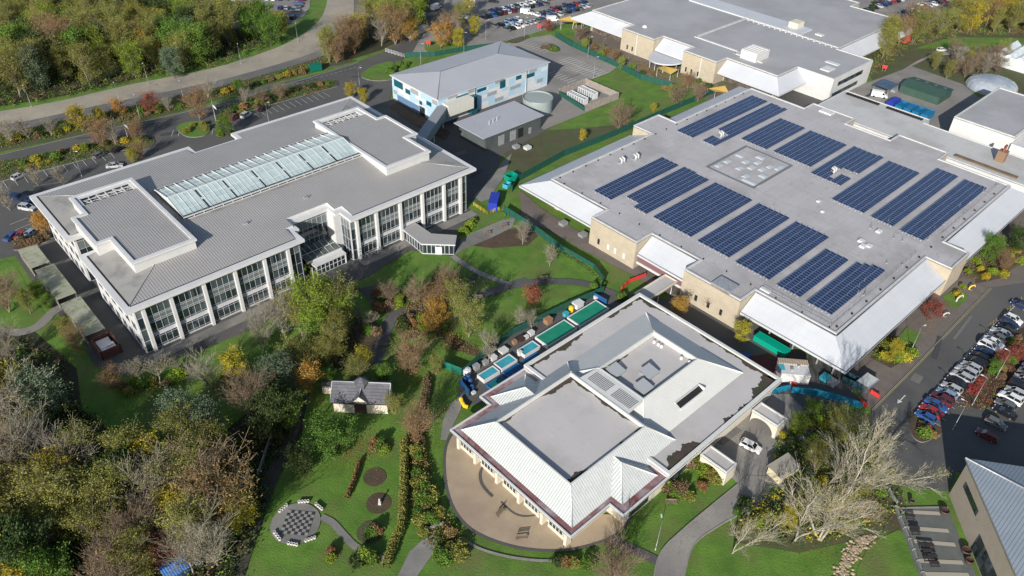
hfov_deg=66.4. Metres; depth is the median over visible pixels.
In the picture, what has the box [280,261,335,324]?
deciduous tree
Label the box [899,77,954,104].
green shed
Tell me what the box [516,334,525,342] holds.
storage crate
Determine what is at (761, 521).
garden shrub
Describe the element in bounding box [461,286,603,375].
green fence
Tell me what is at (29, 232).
parked car
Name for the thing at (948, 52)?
site road
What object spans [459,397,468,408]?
yellow slide
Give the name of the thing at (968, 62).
bare tree
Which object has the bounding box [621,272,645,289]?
red barrier
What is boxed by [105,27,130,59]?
deciduous tree
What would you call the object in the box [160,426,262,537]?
deciduous tree
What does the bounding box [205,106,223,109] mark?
road patch
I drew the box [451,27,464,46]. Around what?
deciduous tree
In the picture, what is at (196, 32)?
deciduous tree
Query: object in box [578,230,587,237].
stacked goods
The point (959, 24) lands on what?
deciduous tree
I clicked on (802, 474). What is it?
undergrowth
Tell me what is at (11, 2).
deciduous tree
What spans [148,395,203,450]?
deciduous tree
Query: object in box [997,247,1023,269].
deciduous tree
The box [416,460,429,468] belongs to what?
garden shrub
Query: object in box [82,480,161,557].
bare tree
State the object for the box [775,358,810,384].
site cabin
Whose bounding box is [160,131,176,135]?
road patch
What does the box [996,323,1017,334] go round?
parked car
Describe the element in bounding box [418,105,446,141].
footbridge
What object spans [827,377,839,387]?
stacked goods
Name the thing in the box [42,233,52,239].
garden shrub
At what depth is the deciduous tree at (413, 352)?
159.52 m
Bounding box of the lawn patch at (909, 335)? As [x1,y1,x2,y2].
[898,327,921,349]
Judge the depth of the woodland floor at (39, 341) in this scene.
147.46 m
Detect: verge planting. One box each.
[0,56,333,146]
[0,137,150,177]
[217,80,334,118]
[579,35,708,90]
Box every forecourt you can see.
[574,26,736,99]
[713,394,817,482]
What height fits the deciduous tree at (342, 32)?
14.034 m
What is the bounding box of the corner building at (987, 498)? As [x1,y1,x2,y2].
[949,457,1023,575]
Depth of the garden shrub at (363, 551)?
127.88 m
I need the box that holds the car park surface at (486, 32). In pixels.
[413,0,621,51]
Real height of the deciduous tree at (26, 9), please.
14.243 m
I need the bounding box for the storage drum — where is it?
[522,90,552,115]
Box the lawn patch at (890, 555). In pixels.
[857,530,918,575]
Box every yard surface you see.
[458,293,633,403]
[540,91,583,128]
[652,297,844,397]
[666,295,842,413]
[777,90,821,106]
[820,66,979,130]
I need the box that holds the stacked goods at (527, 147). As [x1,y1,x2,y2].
[523,145,531,150]
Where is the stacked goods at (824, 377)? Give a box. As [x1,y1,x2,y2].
[819,372,831,382]
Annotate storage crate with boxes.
[472,362,479,371]
[482,358,488,365]
[488,353,497,361]
[497,346,508,354]
[511,339,517,344]
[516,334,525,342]
[527,329,534,336]
[543,315,553,325]
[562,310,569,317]
[571,298,583,309]
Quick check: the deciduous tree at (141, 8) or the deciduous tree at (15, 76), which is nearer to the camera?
the deciduous tree at (15, 76)
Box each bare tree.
[0,115,14,140]
[0,182,13,209]
[0,268,21,312]
[0,313,23,362]
[0,353,56,423]
[0,395,59,462]
[0,402,56,474]
[0,415,40,475]
[0,415,46,491]
[12,113,32,137]
[14,415,99,485]
[15,504,55,554]
[17,165,42,184]
[39,117,56,133]
[50,161,67,184]
[58,513,154,575]
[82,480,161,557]
[101,117,119,143]
[102,432,175,512]
[118,355,146,378]
[121,494,179,561]
[141,354,175,382]
[141,501,214,575]
[142,427,239,496]
[160,95,173,110]
[166,352,180,367]
[166,485,241,567]
[174,478,219,523]
[179,343,222,388]
[195,77,215,97]
[215,359,281,428]
[237,87,251,102]
[239,303,279,350]
[250,87,268,103]
[254,289,295,338]
[271,80,288,98]
[329,9,367,44]
[350,306,363,323]
[351,3,374,37]
[362,310,379,323]
[369,13,389,45]
[378,277,399,301]
[403,272,428,302]
[435,259,458,285]
[478,325,498,347]
[480,343,496,359]
[513,219,530,243]
[513,305,526,324]
[523,310,537,327]
[543,244,558,265]
[573,25,586,38]
[587,518,649,575]
[604,93,636,127]
[668,85,688,103]
[691,79,709,101]
[728,507,795,558]
[758,418,901,540]
[780,476,889,545]
[819,404,901,498]
[857,432,949,498]
[859,494,890,524]
[903,0,946,27]
[948,56,967,72]
[949,38,966,56]
[951,45,969,60]
[957,54,968,66]
[960,56,981,76]
[964,53,981,72]
[975,52,994,72]
[979,49,994,69]
[982,54,995,72]
[989,43,1006,61]
[991,53,1014,72]
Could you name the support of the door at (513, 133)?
in the boiler house
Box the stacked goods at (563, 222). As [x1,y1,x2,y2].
[558,219,567,226]
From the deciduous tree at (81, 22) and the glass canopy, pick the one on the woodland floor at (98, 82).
the deciduous tree at (81, 22)
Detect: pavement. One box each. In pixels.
[144,288,304,363]
[359,210,477,265]
[455,218,514,254]
[474,154,511,201]
[822,210,1023,391]
[850,266,994,374]
[856,264,1023,408]
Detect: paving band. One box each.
[901,510,939,514]
[907,526,948,532]
[914,539,955,546]
[920,559,963,564]
[924,572,968,575]
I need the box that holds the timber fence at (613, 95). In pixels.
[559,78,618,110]
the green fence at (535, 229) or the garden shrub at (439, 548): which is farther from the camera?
the green fence at (535, 229)
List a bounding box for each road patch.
[33,180,68,186]
[137,120,169,124]
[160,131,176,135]
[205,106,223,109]
[454,150,467,155]
[470,169,482,177]
[718,427,740,444]
[881,418,901,429]
[910,372,923,383]
[932,336,941,359]
[952,315,972,339]
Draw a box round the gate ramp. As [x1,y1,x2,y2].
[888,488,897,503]
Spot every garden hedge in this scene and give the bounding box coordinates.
[381,437,408,567]
[415,373,431,412]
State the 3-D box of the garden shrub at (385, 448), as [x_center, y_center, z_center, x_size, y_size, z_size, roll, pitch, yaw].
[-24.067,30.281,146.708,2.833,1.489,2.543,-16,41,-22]
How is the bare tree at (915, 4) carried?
on the woodland floor at (964, 34)
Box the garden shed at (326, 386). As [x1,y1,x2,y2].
[321,380,332,393]
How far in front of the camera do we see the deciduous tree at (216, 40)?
290.94 m
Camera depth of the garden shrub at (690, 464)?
145.21 m
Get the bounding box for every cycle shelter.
[18,244,49,275]
[35,263,76,307]
[61,296,104,343]
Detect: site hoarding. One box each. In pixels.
[772,384,790,393]
[791,386,862,408]
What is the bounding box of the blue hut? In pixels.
[158,553,191,575]
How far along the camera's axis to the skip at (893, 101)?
276.63 m
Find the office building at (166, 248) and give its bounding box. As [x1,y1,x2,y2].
[29,96,475,352]
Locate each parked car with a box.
[2,230,17,241]
[9,192,22,200]
[10,172,26,180]
[13,228,27,237]
[17,202,36,211]
[20,195,33,203]
[24,228,39,237]
[92,151,106,158]
[105,162,122,168]
[110,145,125,153]
[228,113,239,120]
[240,111,252,118]
[257,105,268,111]
[289,14,296,19]
[290,7,300,10]
[293,0,303,3]
[491,22,498,27]
[495,10,502,15]
[502,26,510,31]
[504,18,513,23]
[509,7,516,12]
[512,23,520,28]
[516,21,525,27]
[540,0,548,5]
[555,11,563,15]
[562,2,570,7]
[739,437,762,453]
[880,2,888,6]
[914,409,937,424]
[918,402,944,419]
[923,396,948,413]
[929,391,955,407]
[936,387,958,399]
[940,381,962,395]
[944,375,968,390]
[950,369,974,383]
[954,364,979,378]
[960,360,982,372]
[964,355,988,369]
[969,350,990,361]
[974,345,994,358]
[974,428,999,443]
[977,337,1000,350]
[982,335,1004,348]
[984,414,1007,431]
[987,331,1007,343]
[989,326,1013,337]
[992,404,1018,420]
[994,398,1017,411]
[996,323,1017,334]
[997,390,1023,406]
[999,316,1019,329]
[1003,312,1023,325]
[1004,385,1023,397]
[1007,376,1023,389]
[1010,299,1023,310]
[1012,373,1023,380]
[1017,366,1023,373]
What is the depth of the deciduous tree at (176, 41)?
280.68 m
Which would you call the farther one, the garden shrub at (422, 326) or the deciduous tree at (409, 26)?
the deciduous tree at (409, 26)
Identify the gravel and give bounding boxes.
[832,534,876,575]
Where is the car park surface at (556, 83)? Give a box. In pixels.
[507,34,616,129]
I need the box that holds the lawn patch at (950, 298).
[943,289,968,308]
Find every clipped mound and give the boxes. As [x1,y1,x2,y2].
[661,485,671,496]
[693,454,718,482]
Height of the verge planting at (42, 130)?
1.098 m
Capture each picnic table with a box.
[904,513,915,520]
[909,524,919,528]
[909,528,920,535]
[917,541,927,548]
[921,548,932,553]
[922,554,933,561]
[925,542,934,548]
[926,552,937,559]
[928,560,939,567]
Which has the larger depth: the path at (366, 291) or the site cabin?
the path at (366, 291)
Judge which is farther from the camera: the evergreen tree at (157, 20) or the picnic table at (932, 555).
the evergreen tree at (157, 20)
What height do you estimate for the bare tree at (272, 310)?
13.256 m
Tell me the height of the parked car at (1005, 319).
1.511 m
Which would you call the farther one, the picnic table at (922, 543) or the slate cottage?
the slate cottage
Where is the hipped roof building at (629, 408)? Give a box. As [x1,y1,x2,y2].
[450,293,786,546]
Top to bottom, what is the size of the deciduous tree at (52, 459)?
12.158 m
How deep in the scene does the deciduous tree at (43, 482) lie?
125.61 m
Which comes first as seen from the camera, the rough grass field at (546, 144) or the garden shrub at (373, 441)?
the garden shrub at (373, 441)
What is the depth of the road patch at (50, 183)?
219.78 m
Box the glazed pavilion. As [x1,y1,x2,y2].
[403,223,456,254]
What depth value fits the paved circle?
133.96 m
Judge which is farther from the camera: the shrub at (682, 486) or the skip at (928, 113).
the skip at (928, 113)
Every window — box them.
[69,245,79,267]
[71,242,85,275]
[76,238,95,280]
[125,315,134,335]
[130,314,141,344]
[134,310,153,352]
[145,299,179,346]
[173,285,210,334]
[205,272,240,320]
[237,260,269,307]
[266,250,290,294]
[289,245,304,281]
[294,212,328,261]
[340,215,352,259]
[350,221,358,259]
[358,213,376,254]
[378,203,399,246]
[394,79,402,89]
[402,194,421,227]
[424,185,442,226]
[446,178,458,217]
[461,442,472,457]
[462,175,465,211]
[468,94,477,114]
[481,460,494,477]
[500,79,505,88]
[502,480,516,497]
[524,499,539,517]
[548,521,563,539]
[831,80,857,96]
[837,70,862,85]
[963,482,978,516]
[971,535,996,575]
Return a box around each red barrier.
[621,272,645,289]
[858,397,868,407]
[870,389,880,397]
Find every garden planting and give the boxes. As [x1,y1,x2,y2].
[110,364,193,398]
[369,284,413,312]
[395,271,476,352]
[407,442,472,563]
[872,334,919,365]
[958,334,1023,412]
[963,230,1023,280]
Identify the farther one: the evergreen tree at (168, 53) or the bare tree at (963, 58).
the bare tree at (963, 58)
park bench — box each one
[378,341,386,345]
[495,506,504,515]
[515,533,526,540]
[666,499,676,503]
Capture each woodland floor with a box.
[0,4,284,105]
[0,331,303,575]
[272,314,374,380]
[313,0,414,59]
[727,406,904,552]
[863,15,1023,63]
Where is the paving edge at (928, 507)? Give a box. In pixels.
[898,506,947,508]
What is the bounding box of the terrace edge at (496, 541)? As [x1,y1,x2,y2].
[443,433,632,551]
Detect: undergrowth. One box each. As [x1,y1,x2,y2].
[0,0,276,106]
[0,327,302,575]
[731,401,906,543]
[865,18,1023,73]
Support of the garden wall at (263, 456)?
on the woodland floor at (39, 341)
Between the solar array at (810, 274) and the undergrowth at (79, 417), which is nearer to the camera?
the undergrowth at (79, 417)
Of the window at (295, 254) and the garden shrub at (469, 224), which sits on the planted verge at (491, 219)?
the garden shrub at (469, 224)
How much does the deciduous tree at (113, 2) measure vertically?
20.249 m
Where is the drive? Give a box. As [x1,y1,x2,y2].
[655,476,778,575]
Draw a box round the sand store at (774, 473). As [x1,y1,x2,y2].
[766,453,800,483]
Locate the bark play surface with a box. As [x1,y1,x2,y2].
[750,353,777,374]
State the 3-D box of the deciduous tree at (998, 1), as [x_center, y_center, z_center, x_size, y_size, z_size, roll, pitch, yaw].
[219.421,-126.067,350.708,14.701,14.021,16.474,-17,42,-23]
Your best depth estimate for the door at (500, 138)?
245.31 m
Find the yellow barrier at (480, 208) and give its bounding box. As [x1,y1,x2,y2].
[473,202,498,214]
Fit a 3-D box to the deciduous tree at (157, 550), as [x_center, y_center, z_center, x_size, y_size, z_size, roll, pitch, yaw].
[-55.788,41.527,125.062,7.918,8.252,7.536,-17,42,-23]
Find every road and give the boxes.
[0,0,353,133]
[0,58,549,375]
[360,0,443,64]
[755,443,838,510]
[791,382,858,408]
[871,283,1023,490]
[904,46,993,98]
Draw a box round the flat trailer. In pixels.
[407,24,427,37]
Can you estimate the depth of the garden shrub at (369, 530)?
131.84 m
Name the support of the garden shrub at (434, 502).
on the ground at (326, 490)
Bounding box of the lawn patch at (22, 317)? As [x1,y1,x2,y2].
[0,258,50,328]
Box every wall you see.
[256,381,288,474]
[428,521,443,529]
[894,505,924,575]
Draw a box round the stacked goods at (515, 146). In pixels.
[512,143,520,149]
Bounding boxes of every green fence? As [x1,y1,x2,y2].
[404,41,504,56]
[442,360,461,374]
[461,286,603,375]
[504,205,604,287]
[512,89,715,190]
[555,32,672,85]
[559,91,584,111]
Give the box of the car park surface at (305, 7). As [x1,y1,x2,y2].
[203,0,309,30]
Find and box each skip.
[503,180,511,188]
[504,171,517,181]
[841,372,863,390]
[857,372,879,393]
[886,96,901,106]
[895,100,909,109]
[903,103,917,112]
[912,106,926,115]
[920,109,935,118]
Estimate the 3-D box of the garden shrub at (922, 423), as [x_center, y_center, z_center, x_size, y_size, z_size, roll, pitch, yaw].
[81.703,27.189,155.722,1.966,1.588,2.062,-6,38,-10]
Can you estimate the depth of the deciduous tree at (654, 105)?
266.85 m
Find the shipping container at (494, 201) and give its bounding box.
[488,192,499,210]
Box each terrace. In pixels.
[446,435,627,548]
[894,508,975,575]
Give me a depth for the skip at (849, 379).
164.68 m
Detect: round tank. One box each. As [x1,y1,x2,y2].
[463,366,470,375]
[568,305,573,311]
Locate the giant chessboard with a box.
[280,510,314,535]
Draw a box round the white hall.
[949,87,1023,157]
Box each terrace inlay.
[479,466,492,496]
[501,502,535,516]
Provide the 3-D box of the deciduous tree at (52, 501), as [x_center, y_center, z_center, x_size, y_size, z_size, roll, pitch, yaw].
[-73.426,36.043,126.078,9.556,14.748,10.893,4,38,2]
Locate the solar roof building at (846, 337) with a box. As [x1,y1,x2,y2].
[519,86,1023,374]
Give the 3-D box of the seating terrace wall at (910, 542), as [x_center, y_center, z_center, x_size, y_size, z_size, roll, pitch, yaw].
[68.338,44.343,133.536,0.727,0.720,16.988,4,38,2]
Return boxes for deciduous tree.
[0,0,25,23]
[0,6,16,23]
[0,20,14,28]
[0,22,19,66]
[0,35,12,79]
[0,36,38,96]
[0,42,30,91]
[0,360,25,419]
[0,365,31,416]
[0,402,51,442]
[0,435,64,503]
[0,453,24,516]
[0,459,89,531]
[0,492,25,524]
[0,545,50,575]
[2,535,77,575]
[4,0,24,18]
[4,16,38,45]
[11,287,35,313]
[12,0,36,11]
[12,36,49,78]
[12,471,78,540]
[16,1,36,16]
[21,6,64,33]
[21,9,44,26]
[22,7,62,52]
[22,278,46,300]
[23,439,80,498]
[26,0,54,12]
[26,13,85,71]
[27,210,49,233]
[28,19,71,54]
[31,1,60,19]
[35,450,134,518]
[37,292,54,309]
[42,42,73,81]
[43,401,109,471]
[44,23,94,73]
[47,2,103,43]
[48,314,73,338]
[50,3,74,27]
[54,489,120,553]
[56,320,89,351]
[58,0,80,10]
[58,16,87,53]
[60,30,108,83]
[61,4,83,28]
[61,103,92,131]
[66,0,97,16]
[70,9,101,31]
[72,114,113,146]
[75,22,112,66]
[77,0,124,40]
[85,12,137,54]
[85,456,146,513]
[88,360,124,391]
[91,0,129,19]
[91,41,116,79]
[91,106,105,123]
[96,515,163,575]
[98,0,131,41]
[98,411,151,466]
[102,96,127,115]
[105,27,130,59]
[111,37,143,77]
[119,1,142,21]
[120,0,144,27]
[122,12,158,61]
[122,115,145,140]
[122,139,150,158]
[124,145,139,161]
[124,425,169,478]
[127,17,161,58]
[129,3,153,27]
[135,2,155,18]
[135,89,160,113]
[137,423,216,495]
[138,524,182,569]
[140,35,162,67]
[141,3,170,26]
[142,7,166,14]
[143,481,200,534]
[148,11,192,56]
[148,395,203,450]
[152,486,215,556]
[159,2,186,19]
[159,23,194,66]
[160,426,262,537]
[169,0,195,12]
[169,414,213,465]
[172,19,217,64]
[174,83,212,120]
[181,0,212,38]
[189,1,218,43]
[189,416,234,463]
[192,0,214,22]
[199,0,221,27]
[202,17,221,57]
[206,2,240,46]
[211,0,237,39]
[212,111,233,134]
[212,482,260,533]
[215,343,247,384]
[227,0,258,33]
[228,78,244,93]
[234,3,262,38]
[249,0,275,28]
[252,9,286,45]
[266,388,310,430]
[267,276,316,329]
[270,9,288,37]
[272,322,316,370]
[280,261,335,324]
[288,351,325,393]
[292,310,336,352]
[294,297,335,343]
[298,407,359,466]
[304,327,332,366]
[312,325,336,366]
[313,266,358,321]
[314,22,337,62]
[315,316,349,361]
[315,363,336,383]
[317,20,336,56]
[321,32,348,62]
[324,290,358,328]
[324,305,352,345]
[331,19,354,54]
[332,13,368,53]
[340,352,372,380]
[342,17,368,40]
[344,80,355,96]
[350,11,369,41]
[353,344,374,372]
[356,87,368,102]
[357,0,379,29]
[369,0,409,44]
[369,361,399,383]
[372,0,399,29]
[382,390,405,414]
[385,326,441,376]
[388,9,408,32]
[390,398,444,445]
[394,293,403,306]
[396,13,422,39]
[397,0,428,32]
[403,0,418,17]
[415,279,450,314]
[417,309,444,332]
[422,295,451,324]
[423,17,453,48]
[427,349,444,375]
[433,8,465,43]
[437,267,461,294]
[441,276,472,318]
[450,0,471,27]
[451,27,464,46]
[453,292,487,336]
[461,0,474,13]
[465,14,481,35]
[521,281,544,302]
[541,17,553,32]
[580,128,587,139]
[581,39,588,47]
[609,48,620,59]
[617,57,625,69]
[649,103,657,111]
[668,85,676,96]
[669,293,692,314]
[680,72,695,88]
[732,318,751,342]
[777,501,803,528]
[789,408,811,435]
[802,396,825,418]
[803,433,840,471]
[824,400,870,443]
[827,485,853,511]
[851,475,876,502]
[877,24,905,58]
[878,8,902,34]
[882,13,911,32]
[884,18,907,49]
[886,338,909,356]
[896,13,918,43]
[908,4,943,41]
[911,12,925,41]
[920,292,947,320]
[928,48,945,65]
[931,52,941,68]
[932,4,962,37]
[943,59,958,78]
[946,0,963,18]
[952,0,984,30]
[960,0,992,33]
[963,0,995,19]
[965,50,976,61]
[966,44,977,55]
[969,0,987,26]
[976,43,990,55]
[978,230,1007,260]
[983,0,1002,26]
[988,358,1006,371]
[989,0,1019,19]
[991,2,1009,32]
[994,348,1013,362]
[997,0,1023,23]
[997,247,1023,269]
[999,37,1016,51]
[1005,1,1023,32]
[1006,0,1023,29]
[1007,338,1023,360]
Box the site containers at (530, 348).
[517,340,540,358]
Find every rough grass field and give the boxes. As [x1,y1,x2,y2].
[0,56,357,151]
[504,123,632,172]
[869,49,1023,93]
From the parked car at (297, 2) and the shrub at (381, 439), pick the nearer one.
the shrub at (381, 439)
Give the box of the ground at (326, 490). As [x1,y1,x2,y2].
[0,0,1023,575]
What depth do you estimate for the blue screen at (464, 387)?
159.58 m
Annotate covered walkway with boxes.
[634,274,677,302]
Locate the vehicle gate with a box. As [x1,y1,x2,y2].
[385,48,404,56]
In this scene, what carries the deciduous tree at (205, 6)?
on the woodland floor at (98, 82)
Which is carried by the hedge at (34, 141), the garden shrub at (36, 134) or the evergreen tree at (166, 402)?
the garden shrub at (36, 134)
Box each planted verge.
[0,136,154,181]
[13,230,49,250]
[177,121,210,137]
[215,79,338,119]
[361,61,395,80]
[424,40,466,51]
[460,211,505,239]
[507,35,528,43]
[546,43,559,51]
[909,412,942,441]
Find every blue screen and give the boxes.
[460,377,469,396]
[594,292,607,304]
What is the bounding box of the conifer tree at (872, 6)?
[869,0,875,10]
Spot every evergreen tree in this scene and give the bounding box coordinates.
[0,505,56,575]
[1,356,73,423]
[4,14,40,35]
[8,40,50,88]
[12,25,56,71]
[79,17,110,47]
[80,442,141,497]
[136,0,159,17]
[143,15,170,53]
[148,383,198,425]
[149,0,172,13]
[157,44,184,77]
[169,2,201,48]
[169,15,192,57]
[178,390,226,440]
[238,381,301,442]
[254,347,301,392]
[258,373,297,408]
[280,438,315,475]
[1009,221,1023,250]
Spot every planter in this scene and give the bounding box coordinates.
[940,506,949,514]
[961,545,971,554]
[965,556,973,564]
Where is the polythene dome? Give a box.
[965,73,1017,94]
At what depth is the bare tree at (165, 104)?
255.82 m
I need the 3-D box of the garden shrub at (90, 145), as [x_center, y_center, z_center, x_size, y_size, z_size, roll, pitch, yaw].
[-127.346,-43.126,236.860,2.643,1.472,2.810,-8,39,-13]
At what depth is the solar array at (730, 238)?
196.22 m
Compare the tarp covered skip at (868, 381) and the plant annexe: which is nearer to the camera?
the tarp covered skip at (868, 381)
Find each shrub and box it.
[4,137,14,143]
[11,235,27,245]
[14,135,22,139]
[19,159,27,164]
[25,237,34,246]
[29,154,42,161]
[32,235,41,244]
[33,131,43,138]
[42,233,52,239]
[43,151,51,157]
[49,150,63,158]
[50,127,61,135]
[56,148,66,153]
[62,125,71,131]
[70,143,81,151]
[79,143,88,150]
[88,143,96,147]
[100,139,110,145]
[115,381,128,391]
[119,136,132,143]
[122,386,134,395]
[128,376,137,385]
[134,375,149,390]
[136,105,145,112]
[142,136,149,141]
[144,111,151,115]
[147,375,160,386]
[160,379,170,386]
[164,372,176,384]
[171,367,188,381]
[175,103,184,109]
[182,126,191,133]
[188,122,195,127]
[201,124,210,130]
[216,131,223,136]
[220,87,230,92]
[238,102,248,108]
[261,94,271,101]
[269,94,278,99]
[275,74,282,78]
[282,71,290,76]
[298,69,306,73]
[307,82,316,87]
[325,544,337,554]
[325,552,337,563]
[346,552,367,571]
[356,545,371,565]
[360,323,368,330]
[361,533,369,541]
[362,323,373,336]
[364,525,379,540]
[365,548,380,566]
[367,436,386,452]
[370,287,382,296]
[370,326,383,336]
[370,522,384,534]
[371,301,386,312]
[373,435,387,452]
[377,443,390,455]
[378,296,388,302]
[384,298,395,310]
[391,298,403,310]
[396,315,406,322]
[398,322,410,333]
[405,312,413,319]
[406,318,417,326]
[407,442,425,456]
[408,470,431,488]
[410,466,423,478]
[410,506,422,516]
[411,511,426,526]
[412,488,420,499]
[412,490,433,509]
[413,451,423,461]
[414,312,423,322]
[415,480,434,491]
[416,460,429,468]
[418,526,429,537]
[419,324,428,332]
[419,484,439,501]
[424,508,436,524]
[429,516,440,527]
[430,496,437,504]
[431,505,445,517]
[432,545,444,559]
[434,549,454,568]
[441,525,457,539]
[444,540,456,551]
[449,539,470,562]
[455,536,466,545]
[457,226,469,234]
[464,220,475,228]
[470,217,478,223]
[549,553,562,567]
[550,46,557,51]
[557,555,570,570]
[568,554,579,568]
[580,555,597,572]
[589,43,598,49]
[589,281,598,290]
[602,46,610,53]
[615,291,628,301]
[628,63,635,68]
[661,85,668,91]
[669,478,691,500]
[669,487,683,501]
[682,490,696,502]
[686,458,696,469]
[694,463,709,478]
[696,480,708,492]
[703,468,715,481]
[704,82,713,87]
[710,472,724,485]
[732,507,741,516]
[736,493,752,509]
[751,515,765,528]
[757,508,777,525]
[779,430,787,439]
[782,434,797,445]
[795,504,808,521]
[796,438,810,452]
[804,419,815,430]
[805,432,823,447]
[812,414,824,424]
[817,474,829,487]
[823,419,835,431]
[824,504,842,518]
[836,515,851,528]
[858,438,872,449]
[873,486,887,497]
[878,350,886,360]
[884,353,893,362]
[893,353,904,362]
[900,349,913,362]
[907,345,920,356]
[916,425,932,439]
[917,420,925,427]
[930,429,939,438]
[952,290,963,297]
[963,268,972,273]
[967,383,980,394]
[969,255,981,265]
[975,376,987,386]
[976,265,984,271]
[979,272,990,279]
[981,373,990,378]
[987,267,998,274]
[987,366,999,375]
[993,350,1006,359]
[995,372,1007,380]
[997,269,1009,278]
[1004,353,1017,363]
[1007,336,1016,344]
[1011,248,1021,254]
[1015,256,1023,265]
[1015,334,1022,339]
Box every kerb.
[654,475,747,575]
[684,482,782,575]
[871,287,990,409]
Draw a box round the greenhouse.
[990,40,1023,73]
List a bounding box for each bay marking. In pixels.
[4,154,114,186]
[554,60,599,77]
[563,58,607,73]
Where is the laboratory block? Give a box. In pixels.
[389,41,549,122]
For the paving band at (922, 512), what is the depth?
139.63 m
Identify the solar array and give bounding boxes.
[594,157,678,199]
[626,167,707,213]
[652,182,751,236]
[676,95,767,137]
[697,203,788,257]
[702,103,786,145]
[735,220,828,279]
[741,118,804,149]
[773,130,845,166]
[776,248,847,297]
[806,261,884,314]
[810,146,883,185]
[831,160,918,213]
[870,168,957,226]
[899,179,985,240]
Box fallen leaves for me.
[98,34,945,575]
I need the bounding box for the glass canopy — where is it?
[873,79,898,93]
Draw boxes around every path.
[0,304,62,335]
[228,371,311,575]
[320,514,386,564]
[361,284,410,315]
[368,277,526,366]
[398,527,447,575]
[440,394,462,439]
[450,255,507,283]
[461,536,551,561]
[465,278,618,301]
[520,190,679,296]
[604,537,657,564]
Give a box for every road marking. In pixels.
[1,63,354,154]
[873,288,991,410]
[919,306,1014,408]
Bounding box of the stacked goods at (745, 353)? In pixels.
[741,350,751,358]
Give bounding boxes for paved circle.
[270,503,320,543]
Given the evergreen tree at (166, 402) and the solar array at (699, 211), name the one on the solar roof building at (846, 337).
the solar array at (699, 211)
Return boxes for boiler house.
[454,101,543,150]
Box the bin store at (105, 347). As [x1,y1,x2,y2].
[90,331,122,360]
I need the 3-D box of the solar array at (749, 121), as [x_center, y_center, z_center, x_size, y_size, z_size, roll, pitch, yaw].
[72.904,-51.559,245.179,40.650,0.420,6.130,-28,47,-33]
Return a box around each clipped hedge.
[18,159,59,171]
[345,459,360,498]
[552,237,605,285]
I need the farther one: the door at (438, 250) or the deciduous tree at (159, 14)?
the deciduous tree at (159, 14)
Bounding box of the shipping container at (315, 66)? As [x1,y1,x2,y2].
[308,62,321,71]
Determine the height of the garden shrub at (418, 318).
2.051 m
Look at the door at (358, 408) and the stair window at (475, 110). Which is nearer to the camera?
the door at (358, 408)
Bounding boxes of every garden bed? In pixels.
[353,319,379,341]
[356,521,383,543]
[363,468,385,485]
[366,493,390,512]
[374,287,409,307]
[390,101,449,139]
[394,273,480,355]
[473,227,536,247]
[871,336,897,367]
[958,327,1023,408]
[973,241,1023,282]
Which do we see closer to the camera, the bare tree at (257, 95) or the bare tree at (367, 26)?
the bare tree at (257, 95)
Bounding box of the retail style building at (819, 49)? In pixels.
[571,0,912,100]
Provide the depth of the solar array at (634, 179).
215.37 m
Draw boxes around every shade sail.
[558,16,573,21]
[656,66,678,76]
[707,86,727,96]
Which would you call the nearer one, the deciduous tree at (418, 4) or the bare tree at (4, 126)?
the bare tree at (4, 126)
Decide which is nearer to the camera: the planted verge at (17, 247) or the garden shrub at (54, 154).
the planted verge at (17, 247)
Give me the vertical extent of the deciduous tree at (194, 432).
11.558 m
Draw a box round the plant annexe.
[818,90,1023,192]
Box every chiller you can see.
[567,90,587,104]
[578,85,597,99]
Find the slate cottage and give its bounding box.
[330,376,392,413]
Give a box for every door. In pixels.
[354,404,366,413]
[419,106,424,116]
[435,247,441,254]
[498,134,503,145]
[510,130,515,140]
[518,127,522,137]
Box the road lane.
[0,0,365,131]
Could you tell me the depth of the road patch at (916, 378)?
167.11 m
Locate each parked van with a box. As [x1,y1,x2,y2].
[430,3,441,9]
[520,7,533,14]
[546,15,558,21]
[871,89,887,98]
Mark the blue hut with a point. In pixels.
(163, 570)
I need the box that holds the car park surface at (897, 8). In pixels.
[853,0,963,21]
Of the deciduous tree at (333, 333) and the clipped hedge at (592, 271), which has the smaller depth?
the deciduous tree at (333, 333)

